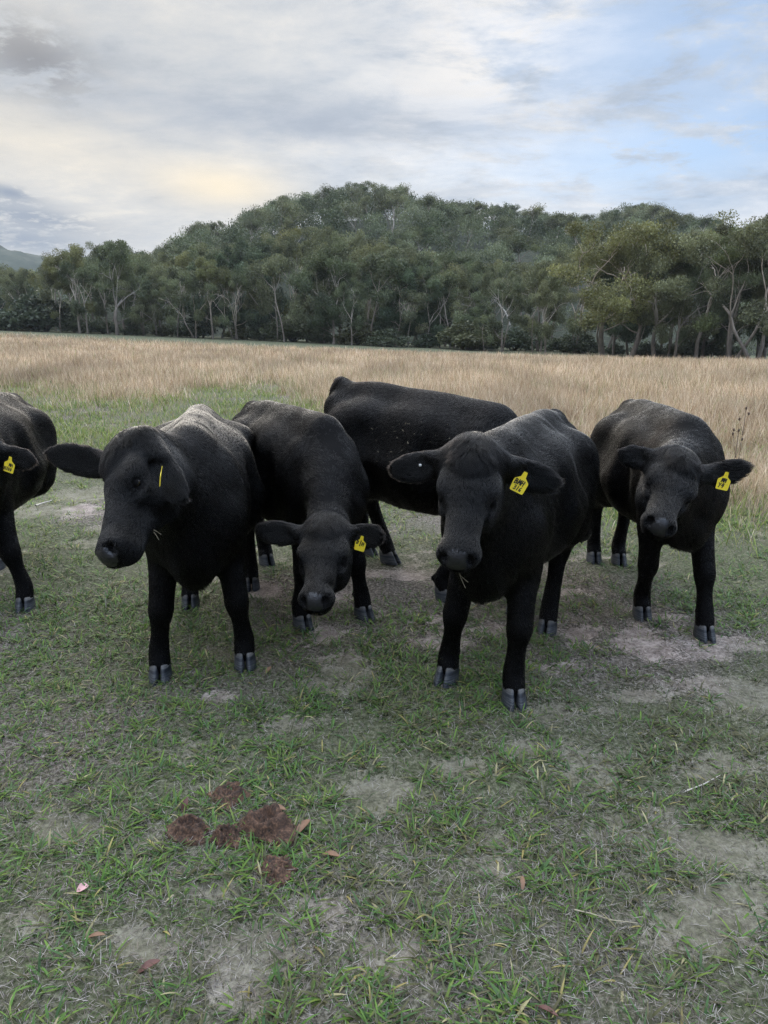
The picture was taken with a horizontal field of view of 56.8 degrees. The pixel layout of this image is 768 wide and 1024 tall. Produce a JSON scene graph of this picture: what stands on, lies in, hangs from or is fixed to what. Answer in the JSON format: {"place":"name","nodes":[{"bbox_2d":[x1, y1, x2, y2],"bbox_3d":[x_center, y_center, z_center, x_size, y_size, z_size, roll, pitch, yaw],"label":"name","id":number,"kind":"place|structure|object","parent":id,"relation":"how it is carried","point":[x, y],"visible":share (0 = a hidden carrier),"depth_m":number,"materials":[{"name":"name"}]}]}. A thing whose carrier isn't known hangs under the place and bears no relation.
{"place":"outdoors","nodes":[
{"label":"outdoors","id":0,"kind":"place"},
{"bbox_2d":[0,245,87,302],"bbox_3d":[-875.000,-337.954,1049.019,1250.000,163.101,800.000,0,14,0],"label":"mountain","id":1,"kind":"structure","parent":0,"point":[15,260],"depth_m":896.52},
{"bbox_2d":[0,329,767,1023],"bbox_3d":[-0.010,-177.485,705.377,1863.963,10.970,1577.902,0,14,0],"label":"ground","id":2,"kind":"structure","parent":0,"point":[406,571],"depth_m":2.68,"materials":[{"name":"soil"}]},
{"bbox_2d":[0,267,51,330],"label":"eucalyptus tree","id":3,"kind":"object","parent":2,"relation":"on","point":[20,278],"visible":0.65,"depth_m":134.44,"materials":[{"name":"green plant"}]},
{"bbox_2d":[0,392,56,613],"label":"cow","id":4,"kind":"object","parent":2,"relation":"on","point":[28,437],"visible":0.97,"depth_m":4.26},
{"bbox_2d":[0,287,80,331],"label":"shrub","id":5,"kind":"object","parent":2,"relation":"on","point":[21,321],"visible":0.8,"depth_m":131.25,"materials":[{"name":"green plant"}]},
{"bbox_2d":[35,264,72,329],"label":"eucalyptus tree","id":6,"kind":"object","parent":2,"relation":"on","point":[44,295],"visible":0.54,"depth_m":130.63,"materials":[{"name":"green plant"}]},
{"bbox_2d":[47,272,76,332],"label":"eucalyptus tree","id":7,"kind":"object","parent":2,"relation":"on","point":[60,285],"visible":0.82,"depth_m":129.46,"materials":[{"name":"green plant"}]},
{"bbox_2d":[41,243,94,333],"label":"eucalyptus tree","id":8,"kind":"object","parent":2,"relation":"on","point":[51,263],"visible":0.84,"depth_m":127.54,"materials":[{"name":"green plant"}]},
{"bbox_2d":[54,314,96,332],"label":"shrub","id":9,"kind":"object","parent":2,"relation":"on","point":[70,327],"visible":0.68,"depth_m":132.85,"materials":[{"name":"green plant"}]},
{"bbox_2d":[55,256,100,333],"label":"eucalyptus tree","id":10,"kind":"object","parent":2,"relation":"on","point":[81,273],"visible":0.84,"depth_m":126.27,"materials":[{"name":"green plant"}]},
{"bbox_2d":[80,260,116,333],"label":"eucalyptus tree","id":11,"kind":"object","parent":2,"relation":"on","point":[99,311],"visible":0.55,"depth_m":129.84,"materials":[{"name":"green plant"}]},
{"bbox_2d":[84,318,122,333],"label":"shrub","id":12,"kind":"object","parent":2,"relation":"on","point":[101,327],"visible":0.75,"depth_m":133.79,"materials":[{"name":"green plant"}]},
{"bbox_2d":[84,245,136,321],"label":"eucalyptus tree","id":13,"kind":"object","parent":2,"relation":"on","point":[96,294],"visible":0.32,"depth_m":138.41,"materials":[{"name":"green plant"}]},
{"bbox_2d":[82,239,169,334],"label":"eucalyptus tree","id":14,"kind":"object","parent":2,"relation":"on","point":[115,252],"visible":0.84,"depth_m":123.27,"materials":[{"name":"green plant"}]},
{"bbox_2d":[92,264,168,334],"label":"eucalyptus tree","id":15,"kind":"object","parent":2,"relation":"on","point":[126,273],"visible":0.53,"depth_m":126.34,"materials":[{"name":"green plant"}]},
{"bbox_2d":[115,265,167,335],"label":"eucalyptus tree","id":16,"kind":"object","parent":2,"relation":"on","point":[153,276],"visible":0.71,"depth_m":125.22,"materials":[{"name":"green plant"}]},
{"bbox_2d":[130,289,165,335],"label":"eucalyptus tree","id":17,"kind":"object","parent":2,"relation":"on","point":[137,308],"visible":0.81,"depth_m":125.80,"materials":[{"name":"green plant"}]},
{"bbox_2d":[44,404,265,686],"bbox_3d":[-1.012,0.102,3.581,0.784,1.240,1.964,0,14,0],"label":"cow","id":18,"kind":"object","parent":2,"relation":"on","point":[188,485],"visible":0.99,"depth_m":3.05},
{"bbox_2d":[130,265,191,326],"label":"eucalyptus tree","id":19,"kind":"object","parent":2,"relation":"on","point":[146,307],"visible":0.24,"depth_m":132.29,"materials":[{"name":"green plant"}]},
{"bbox_2d":[134,252,202,334],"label":"eucalyptus tree","id":20,"kind":"object","parent":2,"relation":"on","point":[162,258],"visible":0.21,"depth_m":136.73,"materials":[{"name":"green plant"}]},
{"bbox_2d":[158,264,199,336],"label":"eucalyptus tree","id":21,"kind":"object","parent":2,"relation":"on","point":[172,274],"visible":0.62,"depth_m":121.88,"materials":[{"name":"green plant"}]},
{"bbox_2d":[150,270,216,337],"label":"eucalyptus tree","id":22,"kind":"object","parent":2,"relation":"on","point":[194,288],"visible":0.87,"depth_m":120.87,"materials":[{"name":"green plant"}]},
{"bbox_2d":[165,814,210,846],"bbox_3d":[-0.644,1.035,2.322,0.160,0.068,0.111,0,14,0],"label":"cow dung","id":23,"kind":"object","parent":2,"relation":"on","point":[190,826],"visible":1,"depth_m":2.31,"materials":[{"name":"brown soil"}]},
{"bbox_2d":[168,314,217,337],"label":"shrub","id":24,"kind":"object","parent":2,"relation":"on","point":[202,328],"visible":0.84,"depth_m":127.93,"materials":[{"name":"green plant"}]},
{"bbox_2d":[173,248,228,337],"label":"eucalyptus tree","id":25,"kind":"object","parent":2,"relation":"on","point":[189,307],"visible":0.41,"depth_m":128.21,"materials":[{"name":"green plant"}]},
{"bbox_2d":[193,255,230,338],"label":"eucalyptus tree","id":26,"kind":"object","parent":2,"relation":"on","point":[207,270],"visible":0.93,"depth_m":119.56,"materials":[{"name":"green plant"}]},
{"bbox_2d":[209,823,242,849],"bbox_3d":[-0.511,1.043,2.298,0.108,0.060,0.098,0,14,0],"label":"cow dung","id":27,"kind":"object","parent":2,"relation":"on","point":[221,835],"visible":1,"depth_m":2.28,"materials":[{"name":"brown soil"}]},
{"bbox_2d":[199,269,253,338],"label":"eucalyptus tree","id":28,"kind":"object","parent":2,"relation":"on","point":[245,302],"visible":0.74,"depth_m":122.54,"materials":[{"name":"green plant"}]},
{"bbox_2d":[204,266,253,339],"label":"eucalyptus tree","id":29,"kind":"object","parent":2,"relation":"on","point":[236,277],"visible":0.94,"depth_m":117.85,"materials":[{"name":"green plant"}]},
{"bbox_2d":[207,781,251,810],"bbox_3d":[-0.543,0.991,2.513,0.128,0.055,0.149,12,19,40],"label":"cow dung","id":30,"kind":"object","parent":2,"relation":"on","point":[223,791],"visible":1,"depth_m":2.49,"materials":[{"name":"brown soil"}]},
{"bbox_2d":[214,235,261,328],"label":"eucalyptus tree","id":31,"kind":"object","parent":2,"relation":"on","point":[233,262],"visible":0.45,"depth_m":125.57,"materials":[{"name":"green plant"}]},
{"bbox_2d":[234,235,289,340],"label":"eucalyptus tree","id":32,"kind":"object","parent":2,"relation":"on","point":[260,253],"visible":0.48,"depth_m":122.01,"materials":[{"name":"green plant"}]},
{"bbox_2d":[234,803,297,846],"bbox_3d":[-0.391,1.019,2.356,0.223,0.085,0.181,0,14,0],"label":"cow dung","id":33,"kind":"object","parent":2,"relation":"on","point":[270,823],"visible":0.95,"depth_m":2.32,"materials":[{"name":"brown soil"}]},
{"bbox_2d":[254,265,296,341],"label":"eucalyptus tree","id":34,"kind":"object","parent":2,"relation":"on","point":[264,310],"visible":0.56,"depth_m":117.66,"materials":[{"name":"green plant"}]},
{"bbox_2d":[243,253,309,341],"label":"eucalyptus tree","id":35,"kind":"object","parent":2,"relation":"on","point":[273,267],"visible":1,"depth_m":113.59,"materials":[{"name":"green plant"}]},
{"bbox_2d":[256,854,297,888],"bbox_3d":[-0.329,1.084,2.177,0.142,0.052,0.126,10,18,35],"label":"cow dung","id":36,"kind":"object","parent":2,"relation":"on","point":[279,870],"visible":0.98,"depth_m":2.15,"materials":[{"name":"brown soil"}]},
{"bbox_2d":[258,315,322,341],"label":"shrub","id":37,"kind":"object","parent":2,"relation":"on","point":[289,334],"visible":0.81,"depth_m":120.74,"materials":[{"name":"green plant"}]},
{"bbox_2d":[264,235,326,340],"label":"eucalyptus tree","id":38,"kind":"object","parent":2,"relation":"on","point":[279,246],"visible":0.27,"depth_m":121.60,"materials":[{"name":"green plant"}]},
{"bbox_2d":[280,230,313,341],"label":"eucalyptus tree","id":39,"kind":"object","parent":2,"relation":"on","point":[290,248],"visible":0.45,"depth_m":122.16,"materials":[{"name":"green plant"}]},
{"bbox_2d":[231,400,387,631],"bbox_3d":[-0.463,0.015,4.024,0.718,1.180,2.112,-5,15,-19],"label":"cow","id":40,"kind":"object","parent":2,"relation":"on","point":[313,474],"visible":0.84,"depth_m":3.64},
{"bbox_2d":[287,230,359,343],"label":"eucalyptus tree","id":41,"kind":"object","parent":2,"relation":"on","point":[331,240],"visible":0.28,"depth_m":116.88,"materials":[{"name":"green plant"}]},
{"bbox_2d":[289,241,360,343],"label":"eucalyptus tree","id":42,"kind":"object","parent":2,"relation":"on","point":[325,318],"visible":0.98,"depth_m":111.72,"materials":[{"name":"green plant"}]},
{"bbox_2d":[287,226,365,325],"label":"eucalyptus tree","id":43,"kind":"object","parent":2,"relation":"on","point":[319,235],"visible":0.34,"depth_m":125.25,"materials":[{"name":"green plant"}]},
{"bbox_2d":[299,242,353,342],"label":"eucalyptus tree","id":44,"kind":"object","parent":2,"relation":"on","point":[343,257],"visible":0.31,"depth_m":116.93,"materials":[{"name":"green plant"}]},
{"bbox_2d":[333,276,370,344],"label":"eucalyptus tree","id":45,"kind":"object","parent":2,"relation":"on","point":[344,293],"visible":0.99,"depth_m":108.70,"materials":[{"name":"green plant"}]},
{"bbox_2d":[331,323,377,344],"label":"shrub","id":46,"kind":"object","parent":2,"relation":"on","point":[360,335],"visible":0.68,"depth_m":113.64,"materials":[{"name":"green plant"}]},
{"bbox_2d":[314,236,398,323],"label":"eucalyptus tree","id":47,"kind":"object","parent":2,"relation":"on","point":[386,248],"visible":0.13,"depth_m":128.25,"materials":[{"name":"green plant"}]},
{"bbox_2d":[350,242,387,331],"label":"eucalyptus tree","id":48,"kind":"object","parent":2,"relation":"on","point":[382,247],"visible":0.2,"depth_m":119.70,"materials":[{"name":"green plant"}]},
{"bbox_2d":[342,251,410,345],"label":"eucalyptus tree","id":49,"kind":"object","parent":2,"relation":"on","point":[372,262],"visible":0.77,"depth_m":109.83,"materials":[{"name":"green plant"}]},
{"bbox_2d":[359,264,401,331],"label":"eucalyptus tree","id":50,"kind":"object","parent":2,"relation":"on","point":[367,280],"visible":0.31,"depth_m":116.99,"materials":[{"name":"green plant"}]},
{"bbox_2d":[0,331,767,529],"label":"dry grass","id":51,"kind":"structure","parent":2,"relation":"on","point":[145,361],"depth_m":22.07,"materials":[{"name":"beige plant"}]},
{"bbox_2d":[0,365,767,561],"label":"meadow grass","id":52,"kind":"structure","parent":2,"relation":"on","point":[110,435],"depth_m":14.95,"materials":[{"name":"beige plant"}]},
{"bbox_2d":[361,326,413,347],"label":"shrub","id":53,"kind":"object","parent":2,"relation":"on","point":[386,337],"visible":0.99,"depth_m":107.16,"materials":[{"name":"green plant"}]},
{"bbox_2d":[377,257,418,345],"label":"eucalyptus tree","id":54,"kind":"object","parent":2,"relation":"on","point":[390,318],"visible":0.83,"depth_m":110.58,"materials":[{"name":"green plant"}]},
{"bbox_2d":[371,246,434,332],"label":"eucalyptus tree","id":55,"kind":"object","parent":2,"relation":"on","point":[396,253],"visible":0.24,"depth_m":114.49,"materials":[{"name":"green plant"}]},
{"bbox_2d":[396,288,427,344],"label":"eucalyptus tree","id":56,"kind":"object","parent":2,"relation":"on","point":[418,298],"visible":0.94,"depth_m":108.18,"materials":[{"name":"green plant"}]},
{"bbox_2d":[399,251,443,336],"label":"eucalyptus tree","id":57,"kind":"object","parent":2,"relation":"on","point":[426,261],"visible":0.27,"depth_m":114.76,"materials":[{"name":"green plant"}]},
{"bbox_2d":[409,332,444,347],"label":"shrub","id":58,"kind":"object","parent":2,"relation":"on","point":[432,342],"visible":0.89,"depth_m":109.99,"materials":[{"name":"green plant"}]},
{"bbox_2d":[402,265,455,347],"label":"eucalyptus tree","id":59,"kind":"object","parent":2,"relation":"on","point":[422,315],"visible":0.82,"depth_m":110.02,"materials":[{"name":"green plant"}]},
{"bbox_2d":[400,262,473,347],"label":"eucalyptus tree","id":60,"kind":"object","parent":2,"relation":"on","point":[463,281],"visible":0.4,"depth_m":112.47,"materials":[{"name":"green plant"}]},
{"bbox_2d":[413,271,468,347],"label":"eucalyptus tree","id":61,"kind":"object","parent":2,"relation":"on","point":[420,330],"visible":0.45,"depth_m":111.23,"materials":[{"name":"green plant"}]},
{"bbox_2d":[422,270,470,348],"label":"eucalyptus tree","id":62,"kind":"object","parent":2,"relation":"on","point":[458,318],"visible":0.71,"depth_m":109.51,"materials":[{"name":"green plant"}]},
{"bbox_2d":[324,376,591,602],"bbox_3d":[0.387,-0.177,4.578,1.863,1.314,0.936,5,15,18],"label":"cow","id":63,"kind":"object","parent":2,"relation":"on","point":[383,424],"visible":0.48,"depth_m":4.38},
{"bbox_2d":[439,251,490,344],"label":"eucalyptus tree","id":64,"kind":"object","parent":2,"relation":"on","point":[466,260],"visible":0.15,"depth_m":125.07,"materials":[{"name":"green plant"}]},
{"bbox_2d":[434,318,508,349],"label":"shrub","id":65,"kind":"object","parent":2,"relation":"on","point":[464,339],"visible":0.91,"depth_m":104.86,"materials":[{"name":"green plant"}]},
{"bbox_2d":[446,261,510,328],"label":"eucalyptus tree","id":66,"kind":"object","parent":2,"relation":"on","point":[475,276],"visible":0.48,"depth_m":114.12,"materials":[{"name":"green plant"}]},
{"bbox_2d":[463,301,493,349],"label":"eucalyptus tree","id":67,"kind":"object","parent":2,"relation":"on","point":[475,311],"visible":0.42,"depth_m":107.77,"materials":[{"name":"green plant"}]},
{"bbox_2d":[386,409,599,711],"bbox_3d":[0.602,0.157,3.381,0.599,1.242,1.978,7,16,24],"label":"cow","id":68,"kind":"object","parent":2,"relation":"on","point":[516,499],"visible":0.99,"depth_m":2.93},
{"bbox_2d":[476,264,525,351],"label":"eucalyptus tree","id":69,"kind":"object","parent":2,"relation":"on","point":[514,280],"visible":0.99,"depth_m":100.56,"materials":[{"name":"green plant"}]},
{"bbox_2d":[487,290,525,351],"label":"eucalyptus tree","id":70,"kind":"object","parent":2,"relation":"on","point":[516,299],"visible":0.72,"depth_m":102.11,"materials":[{"name":"green plant"}]},
{"bbox_2d":[487,326,540,350],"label":"shrub","id":71,"kind":"object","parent":2,"relation":"on","point":[519,339],"visible":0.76,"depth_m":112.34,"materials":[{"name":"green plant"}]},
{"bbox_2d":[518,293,549,352],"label":"eucalyptus tree","id":72,"kind":"object","parent":2,"relation":"on","point":[524,320],"visible":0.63,"depth_m":101.59,"materials":[{"name":"green plant"}]},
{"bbox_2d":[502,253,582,350],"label":"eucalyptus tree","id":73,"kind":"object","parent":2,"relation":"on","point":[556,261],"visible":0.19,"depth_m":119.33,"materials":[{"name":"green plant"}]},
{"bbox_2d":[506,260,588,351],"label":"eucalyptus tree","id":74,"kind":"object","parent":2,"relation":"on","point":[531,277],"visible":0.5,"depth_m":109.60,"materials":[{"name":"green plant"}]},
{"bbox_2d":[530,266,564,351],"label":"eucalyptus tree","id":75,"kind":"object","parent":2,"relation":"on","point":[553,285],"visible":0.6,"depth_m":105.77,"materials":[{"name":"green plant"}]},
{"bbox_2d":[529,279,577,353],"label":"eucalyptus tree","id":76,"kind":"object","parent":2,"relation":"on","point":[544,296],"visible":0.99,"depth_m":96.25,"materials":[{"name":"green plant"}]},
{"bbox_2d":[545,250,615,353],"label":"eucalyptus tree","id":77,"kind":"object","parent":2,"relation":"on","point":[572,329],"visible":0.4,"depth_m":104.00,"materials":[{"name":"green plant"}]},
{"bbox_2d":[555,241,611,350],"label":"eucalyptus tree","id":78,"kind":"object","parent":2,"relation":"on","point":[561,316],"visible":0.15,"depth_m":119.76,"materials":[{"name":"green plant"}]},
{"bbox_2d":[560,331,607,353],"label":"shrub","id":79,"kind":"object","parent":2,"relation":"on","point":[586,345],"visible":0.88,"depth_m":108.27,"materials":[{"name":"green plant"}]},
{"bbox_2d":[546,218,712,356],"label":"eucalyptus tree","id":80,"kind":"object","parent":2,"relation":"on","point":[598,307],"visible":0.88,"depth_m":85.47,"materials":[{"name":"green plant"}]},
{"bbox_2d":[600,232,667,355],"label":"eucalyptus tree","id":81,"kind":"object","parent":2,"relation":"on","point":[626,334],"visible":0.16,"depth_m":101.47,"materials":[{"name":"green plant"}]},
{"bbox_2d":[570,233,710,357],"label":"eucalyptus tree","id":82,"kind":"object","parent":2,"relation":"on","point":[625,258],"visible":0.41,"depth_m":93.38,"materials":[{"name":"green plant"}]},
{"bbox_2d":[626,341,670,356],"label":"shrub","id":83,"kind":"object","parent":2,"relation":"on","point":[645,351],"visible":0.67,"depth_m":102.07,"materials":[{"name":"green plant"}]},
{"bbox_2d":[634,259,697,357],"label":"eucalyptus tree","id":84,"kind":"object","parent":2,"relation":"on","point":[647,319],"visible":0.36,"depth_m":92.31,"materials":[{"name":"green plant"}]},
{"bbox_2d":[606,236,731,357],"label":"eucalyptus tree","id":85,"kind":"object","parent":2,"relation":"on","point":[642,262],"visible":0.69,"depth_m":86.96,"materials":[{"name":"green plant"}]},
{"bbox_2d":[586,399,753,642],"bbox_3d":[1.557,0.016,4.043,0.656,1.191,2.149,3,15,10],"label":"cow","id":86,"kind":"object","parent":2,"relation":"on","point":[668,475],"visible":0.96,"depth_m":3.72},
{"bbox_2d":[661,253,724,358],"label":"eucalyptus tree","id":87,"kind":"object","parent":2,"relation":"on","point":[696,269],"visible":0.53,"depth_m":89.49,"materials":[{"name":"green plant"}]},
{"bbox_2d":[641,263,750,357],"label":"eucalyptus tree","id":88,"kind":"object","parent":2,"relation":"on","point":[729,290],"visible":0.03,"depth_m":101.20,"materials":[{"name":"green plant"}]},
{"bbox_2d":[648,231,747,358],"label":"eucalyptus tree","id":89,"kind":"object","parent":2,"relation":"on","point":[720,336],"visible":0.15,"depth_m":100.67,"materials":[{"name":"green plant"}]},
{"bbox_2d":[670,338,735,357],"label":"shrub","id":90,"kind":"object","parent":2,"relation":"on","point":[713,348],"visible":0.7,"depth_m":102.83,"materials":[{"name":"green plant"}]},
{"bbox_2d":[652,209,767,359],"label":"eucalyptus tree","id":91,"kind":"object","parent":2,"relation":"on","point":[758,234],"visible":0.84,"depth_m":81.22,"materials":[{"name":"green plant"}]},
{"bbox_2d":[658,227,767,359],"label":"eucalyptus tree","id":92,"kind":"object","parent":2,"relation":"on","point":[679,300],"visible":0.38,"depth_m":86.94,"materials":[{"name":"green plant"}]},
{"bbox_2d":[686,224,756,358],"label":"eucalyptus tree","id":93,"kind":"object","parent":2,"relation":"on","point":[707,323],"visible":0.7,"depth_m":85.64,"materials":[{"name":"green plant"}]},
{"bbox_2d":[685,244,767,358],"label":"eucalyptus tree","id":94,"kind":"object","parent":2,"relation":"on","point":[747,278],"visible":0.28,"depth_m":89.42,"materials":[{"name":"green plant"}]},
{"bbox_2d":[749,244,767,308],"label":"eucalyptus tree","id":95,"kind":"object","parent":2,"relation":"on","point":[760,291],"visible":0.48,"depth_m":86.75,"materials":[{"name":"green plant"}]},
{"bbox_2d":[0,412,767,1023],"bbox_3d":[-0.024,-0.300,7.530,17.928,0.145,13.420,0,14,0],"label":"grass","id":96,"kind":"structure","parent":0,"point":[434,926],"depth_m":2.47,"materials":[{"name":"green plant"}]},
{"bbox_2d":[0,0,767,257],"label":"sky","id":97,"kind":"structure","parent":0,"point":[135,122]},
{"bbox_2d":[6,220,767,355],"bbox_3d":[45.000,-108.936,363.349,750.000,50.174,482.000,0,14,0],"label":"hill","id":98,"kind":"structure","parent":0,"point":[528,257],"depth_m":179.81,"materials":[{"name":"green plant"}]},
{"bbox_2d":[275,197,310,226],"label":"eucalyptus tree","id":99,"kind":"object","parent":98,"relation":"on","point":[284,207],"visible":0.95,"depth_m":194.50,"materials":[{"name":"green plant"}]},
{"bbox_2d":[337,198,364,234],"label":"eucalyptus tree","id":100,"kind":"object","parent":98,"relation":"on","point":[355,211],"visible":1,"depth_m":194.30,"materials":[{"name":"green plant"}]},
{"bbox_2d":[0,184,767,355],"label":"woodland","id":101,"kind":"object","parent":98,"relation":"on","point":[411,213],"visible":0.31,"depth_m":206.83,"materials":[{"name":"green plant"}]},
{"bbox_2d":[369,189,410,232],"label":"eucalyptus tree","id":102,"kind":"object","parent":98,"relation":"on","point":[391,200],"visible":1,"depth_m":214.36,"materials":[{"name":"green plant"}]},
{"bbox_2d":[382,225,418,247],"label":"eucalyptus tree","id":103,"kind":"object","parent":98,"relation":"on","point":[408,235],"visible":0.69,"depth_m":186.30,"materials":[{"name":"green plant"}]},
{"bbox_2d":[496,231,544,263],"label":"eucalyptus tree","id":104,"kind":"object","parent":98,"relation":"on","point":[533,245],"visible":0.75,"depth_m":186.29,"materials":[{"name":"green plant"}]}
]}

